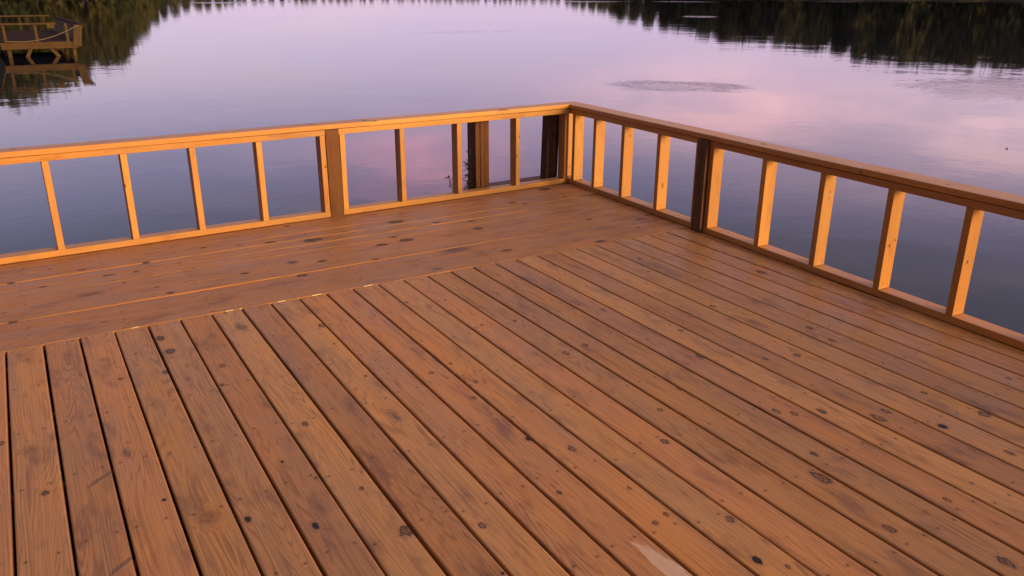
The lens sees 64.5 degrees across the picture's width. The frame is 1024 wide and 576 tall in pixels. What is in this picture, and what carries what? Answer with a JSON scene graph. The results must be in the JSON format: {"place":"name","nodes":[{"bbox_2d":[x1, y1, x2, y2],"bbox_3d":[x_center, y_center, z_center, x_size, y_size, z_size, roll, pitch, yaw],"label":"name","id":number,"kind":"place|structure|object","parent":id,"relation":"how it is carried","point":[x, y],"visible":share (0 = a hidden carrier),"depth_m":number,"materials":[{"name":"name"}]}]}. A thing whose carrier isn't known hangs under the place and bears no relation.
{"place":"outdoors","nodes":[
{"label":"outdoors","id":0,"kind":"place"},
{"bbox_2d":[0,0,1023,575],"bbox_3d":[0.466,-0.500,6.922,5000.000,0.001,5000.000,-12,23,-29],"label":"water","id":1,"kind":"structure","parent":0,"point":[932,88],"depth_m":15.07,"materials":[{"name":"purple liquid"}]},
{"bbox_2d":[0,15,85,57],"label":"fishing pier","id":2,"kind":"structure","parent":1,"relation":"in","point":[65,41],"depth_m":24.27,"materials":[{"name":"brown wood"}]},
{"bbox_2d":[5,24,78,41],"bbox_3d":[-13.687,-7.428,23.693,1.977,0.468,0.024,-12,23,-30],"label":"mooring rope","id":3,"kind":"object","parent":2,"relation":"attached to","point":[41,39],"visible":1,"depth_m":23.72,"materials":[{"name":"brown fabric"}]},
{"bbox_2d":[445,147,475,191],"bbox_3d":[-0.413,-0.719,6.481,0.302,0.809,0.126,-10,22,-25],"label":"lake plant","id":4,"kind":"object","parent":1,"relation":"in","point":[468,164],"visible":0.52,"depth_m":6.43,"materials":[{"name":"green plant"}]},
{"bbox_2d":[467,121,488,188],"bbox_3d":[-0.269,-0.799,6.574,0.122,1.195,0.145,-11,23,-28],"label":"old post","id":5,"kind":"object","parent":1,"relation":"in","point":[478,136],"visible":0.4,"depth_m":6.42,"materials":[{"name":"brown wood"}]},
{"bbox_2d":[0,183,1023,575],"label":"timber deck","id":6,"kind":"structure","parent":1,"relation":"in","point":[564,379],"depth_m":3.13,"materials":[{"name":"brown wood"}]},
{"bbox_2d":[0,102,569,264],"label":"railing","id":7,"kind":"object","parent":6,"relation":"on","point":[329,136],"visible":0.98,"depth_m":5.52,"materials":[{"name":"brown wood"}]},
{"bbox_2d":[561,101,1023,349],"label":"railing","id":8,"kind":"object","parent":6,"relation":"on","point":[975,201],"visible":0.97,"depth_m":4.65,"materials":[{"name":"brown wood"}]},
{"bbox_2d":[489,176,542,186],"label":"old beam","id":9,"kind":"structure","parent":1,"relation":"in","point":[521,180],"depth_m":6.78,"materials":[{"name":"brown wood"}]},
{"bbox_2d":[540,114,558,178],"bbox_3d":[0.312,-0.868,6.928,0.153,1.285,0.093,-12,23,-29],"label":"old post","id":10,"kind":"object","parent":1,"relation":"in","point":[549,145],"visible":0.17,"depth_m":6.78,"materials":[{"name":"brown wood"}]},
{"bbox_2d":[957,0,1023,0],"bbox_3d":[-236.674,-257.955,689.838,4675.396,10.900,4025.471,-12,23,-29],"label":"shore ground","id":11,"kind":"structure","parent":0,"point":[990,0],"depth_m":176.07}
]}

